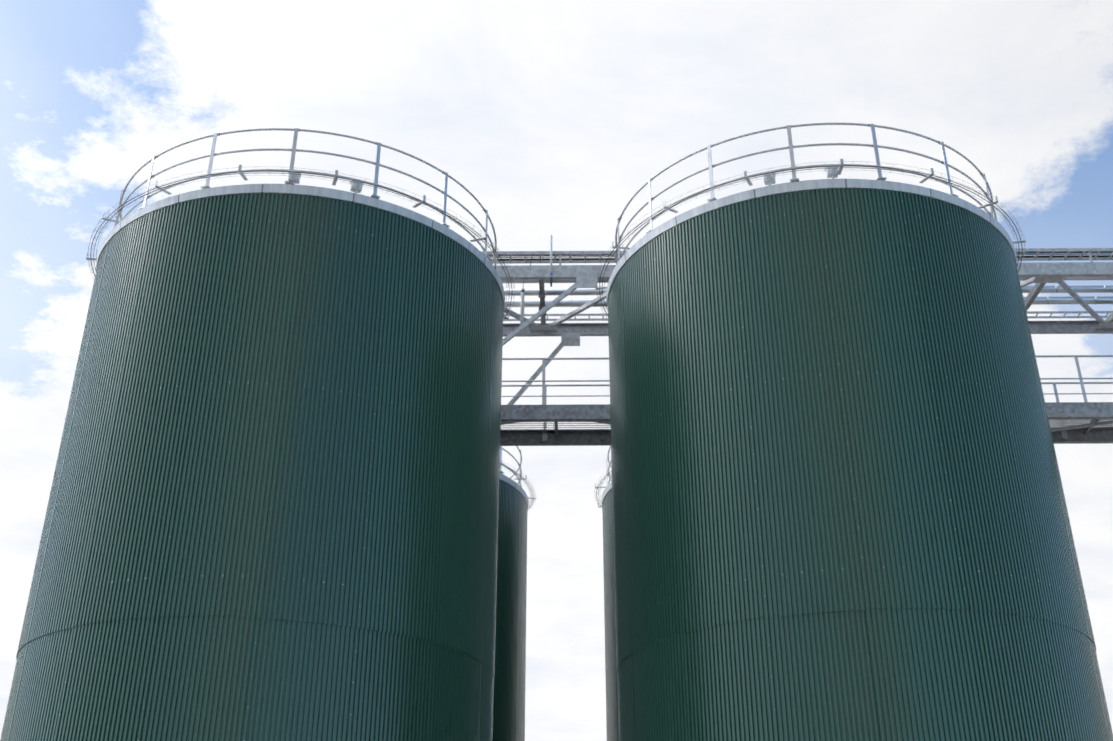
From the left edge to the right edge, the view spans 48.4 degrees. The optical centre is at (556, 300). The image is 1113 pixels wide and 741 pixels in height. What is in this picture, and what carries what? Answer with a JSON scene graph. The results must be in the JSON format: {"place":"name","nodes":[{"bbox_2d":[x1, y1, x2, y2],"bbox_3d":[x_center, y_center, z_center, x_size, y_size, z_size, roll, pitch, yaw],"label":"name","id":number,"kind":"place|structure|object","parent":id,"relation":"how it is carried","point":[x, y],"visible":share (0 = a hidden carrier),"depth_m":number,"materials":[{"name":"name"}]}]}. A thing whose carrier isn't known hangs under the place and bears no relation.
{"place":"outdoors","nodes":[
{"label":"outdoors","id":0,"kind":"place"},
{"bbox_2d":[0,193,502,740],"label":"storage tank","id":1,"kind":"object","parent":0,"point":[316,485],"depth_m":15.76,"materials":[{"name":"green metal"}]},
{"bbox_2d":[10,221,499,740],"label":"silo rivets","id":2,"kind":"object","parent":1,"relation":"attached to","point":[292,325],"visible":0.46,"depth_m":15.86,"materials":[{"name":"green metal"}]},
{"bbox_2d":[96,184,504,314],"bbox_3d":[-4.081,-0.057,20.145,6.490,0.230,6.490,0,-29,1],"label":"tank rim","id":3,"kind":"object","parent":1,"relation":"attached to","point":[322,193],"visible":0.4,"depth_m":17.59,"materials":[{"name":"grey metal"}]},
{"bbox_2d":[86,165,514,322],"bbox_3d":[-4.081,-0.215,20.232,6.810,0.104,6.810,0,-29,1],"label":"silo cable tray","id":4,"kind":"object","parent":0,"point":[334,180],"visible":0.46,"depth_m":17.93,"materials":[{"name":"grey metal"}]},
{"bbox_2d":[90,171,511,319],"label":"silo cables","id":5,"kind":"object","parent":4,"relation":"in","point":[298,174],"visible":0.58,"depth_m":17.84,"materials":[{"name":"grey metal"}]},
{"bbox_2d":[114,128,497,268],"bbox_3d":[-4.081,-0.533,20.407,6.301,1.139,6.301,0,-29,1],"label":"guard railing","id":6,"kind":"object","parent":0,"point":[294,150],"visible":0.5,"depth_m":18.18,"materials":[{"name":"grey metal"}]},
{"bbox_2d":[288,170,363,192],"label":"silo instruments","id":7,"kind":"object","parent":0,"point":[355,188],"visible":0.83,"depth_m":17.59,"materials":[{"name":"grey metal"}]},
{"bbox_2d":[492,479,526,740],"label":"storage tank","id":8,"kind":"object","parent":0,"point":[509,692],"depth_m":26.14,"materials":[{"name":"green metal"}]},
{"bbox_2d":[499,473,528,511],"bbox_3d":[-3.857,4.667,28.661,6.424,0.230,6.424,0,-29,1],"label":"tank rim","id":9,"kind":"object","parent":8,"relation":"attached to","point":[512,483],"visible":0.08,"depth_m":27.52,"materials":[{"name":"silver metal"}]},
{"bbox_2d":[500,446,521,486],"bbox_3d":[-3.857,4.190,28.923,6.213,1.139,6.213,0,-29,1],"label":"guard railing","id":10,"kind":"object","parent":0,"point":[519,465],"visible":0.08,"depth_m":28.34,"materials":[{"name":"grey metal"}]},
{"bbox_2d":[500,463,535,512],"bbox_3d":[-3.857,4.509,28.748,6.758,0.104,6.758,0,-29,1],"label":"silo cable tray","id":11,"kind":"object","parent":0,"point":[521,479],"visible":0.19,"depth_m":27.95,"materials":[{"name":"grey metal"}]},
{"bbox_2d":[501,464,533,507],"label":"silo cables","id":12,"kind":"object","parent":11,"relation":"in","point":[524,481],"visible":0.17,"depth_m":27.97,"materials":[{"name":"grey metal"}]},
{"bbox_2d":[0,0,1112,740],"label":"sky","id":13,"kind":"structure","parent":0,"point":[553,114],"materials":[{"name":"white"}]},
{"bbox_2d":[595,468,611,507],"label":"brackets","id":14,"kind":"object","parent":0,"point":[600,487],"visible":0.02,"depth_m":28.24,"materials":[{"name":"grey metal"}]},
{"bbox_2d":[596,471,611,505],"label":"silo cables","id":15,"kind":"object","parent":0,"point":[600,485],"visible":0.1,"depth_m":28.13,"materials":[{"name":"grey metal"}]},
{"bbox_2d":[607,446,611,485],"bbox_3d":[4.242,4.090,28.741,6.252,1.139,6.252,0,-29,1],"label":"guard railing","id":16,"kind":"object","parent":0,"point":[608,482],"visible":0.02,"depth_m":28.85,"materials":[{"name":"grey metal"}]},
{"bbox_2d":[602,488,618,740],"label":"storage tank","id":17,"kind":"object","parent":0,"point":[610,666],"depth_m":26.46,"materials":[{"name":"green metal"}]},
{"bbox_2d":[601,482,611,505],"bbox_3d":[4.242,4.567,28.479,6.424,0.230,6.424,0,-29,1],"label":"tank rim","id":18,"kind":"object","parent":17,"relation":"attached to","point":[607,489],"visible":0.08,"depth_m":27.89,"materials":[{"name":"silver metal"}]},
{"bbox_2d":[763,164,838,185],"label":"silo instruments","id":19,"kind":"object","parent":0,"point":[832,173],"visible":0.75,"depth_m":17.28,"materials":[{"name":"grey metal"}]},
{"bbox_2d":[615,123,996,264],"bbox_3d":[4.014,-0.596,20.136,6.180,1.139,6.180,0,-29,1],"label":"guard railing","id":20,"kind":"object","parent":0,"point":[791,146],"visible":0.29,"depth_m":17.93,"materials":[{"name":"grey metal"}]},
{"bbox_2d":[595,159,1025,319],"bbox_3d":[4.014,-0.277,19.961,6.766,0.104,6.766,0,-29,1],"label":"silo cable tray","id":21,"kind":"object","parent":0,"point":[840,167],"visible":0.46,"depth_m":17.64,"materials":[{"name":"grey metal"}]},
{"bbox_2d":[599,165,1022,314],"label":"silo cables","id":22,"kind":"object","parent":21,"relation":"in","point":[801,170],"visible":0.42,"depth_m":17.63,"materials":[{"name":"grey metal"}]},
{"bbox_2d":[608,188,1112,740],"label":"storage tank","id":23,"kind":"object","parent":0,"point":[748,440],"depth_m":15.52,"materials":[{"name":"green metal"}]},
{"bbox_2d":[606,179,1016,306],"bbox_3d":[4.014,-0.119,19.874,6.424,0.230,6.424,0,-29,1],"label":"tank rim","id":24,"kind":"object","parent":23,"relation":"attached to","point":[789,188],"visible":0.38,"depth_m":17.35,"materials":[{"name":"grey metal"}]},
{"bbox_2d":[613,198,1079,711],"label":"silo rivets","id":25,"kind":"object","parent":23,"relation":"attached to","point":[851,470],"visible":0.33,"depth_m":15.86,"materials":[{"name":"metal"}]},
{"label":"ground","id":26,"kind":"structure","parent":0,"visible":0},
{"bbox_3d":[0.092,12.367,18.993,30.000,0.120,22.000,0,-29,1],"label":"slab","id":27,"kind":"object","parent":26,"relation":"on","visible":0},
{"bbox_2d":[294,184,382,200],"bbox_3d":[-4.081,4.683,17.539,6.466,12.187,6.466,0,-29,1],"label":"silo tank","id":28,"kind":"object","parent":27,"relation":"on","point":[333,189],"visible":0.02,"depth_m":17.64,"materials":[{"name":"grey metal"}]},
{"bbox_2d":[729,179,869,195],"bbox_3d":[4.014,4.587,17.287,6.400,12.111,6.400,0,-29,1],"label":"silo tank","id":29,"kind":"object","parent":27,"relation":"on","point":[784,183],"depth_m":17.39,"materials":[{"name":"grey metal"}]},
{"bbox_2d":[496,262,1112,445],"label":"steel gantry","id":30,"kind":"object","parent":27,"relation":"on","point":[1040,274],"visible":0.19,"depth_m":24.48,"materials":[{"name":"grey metal"}]},
{"bbox_2d":[520,235,551,324],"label":"gantry fittings","id":31,"kind":"object","parent":30,"relation":"attached to","point":[541,295],"visible":0.79,"depth_m":25.05,"materials":[{"name":"grey metal"}]},
{"bbox_2d":[481,248,1112,320],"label":"gantry cable tray","id":32,"kind":"object","parent":30,"relation":"attached to","point":[1037,250],"visible":0.15,"depth_m":24.83,"materials":[{"name":"grey metal"}]},
{"bbox_2d":[487,251,1112,264],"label":"gantry cables","id":33,"kind":"object","parent":32,"relation":"in","point":[573,257],"visible":0.29,"depth_m":24.75,"materials":[{"name":"grey metal"}]},
{"bbox_2d":[501,355,1112,440],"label":"walkway railing","id":34,"kind":"object","parent":30,"relation":"attached to","point":[544,396],"visible":0.08,"depth_m":24.09,"materials":[{"name":"grey metal"}]},
{"bbox_2d":[501,419,1112,431],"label":"gantry grating","id":35,"kind":"object","parent":30,"relation":"attached to","point":[1050,422],"visible":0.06,"depth_m":24.53,"materials":[{"name":"grey metal"}]},
{"bbox_2d":[501,277,1112,306],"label":"gantry pipes","id":36,"kind":"object","parent":30,"relation":"attached to","point":[1043,300],"visible":0.06,"depth_m":25.58,"materials":[{"name":"silver metal"}]}
]}

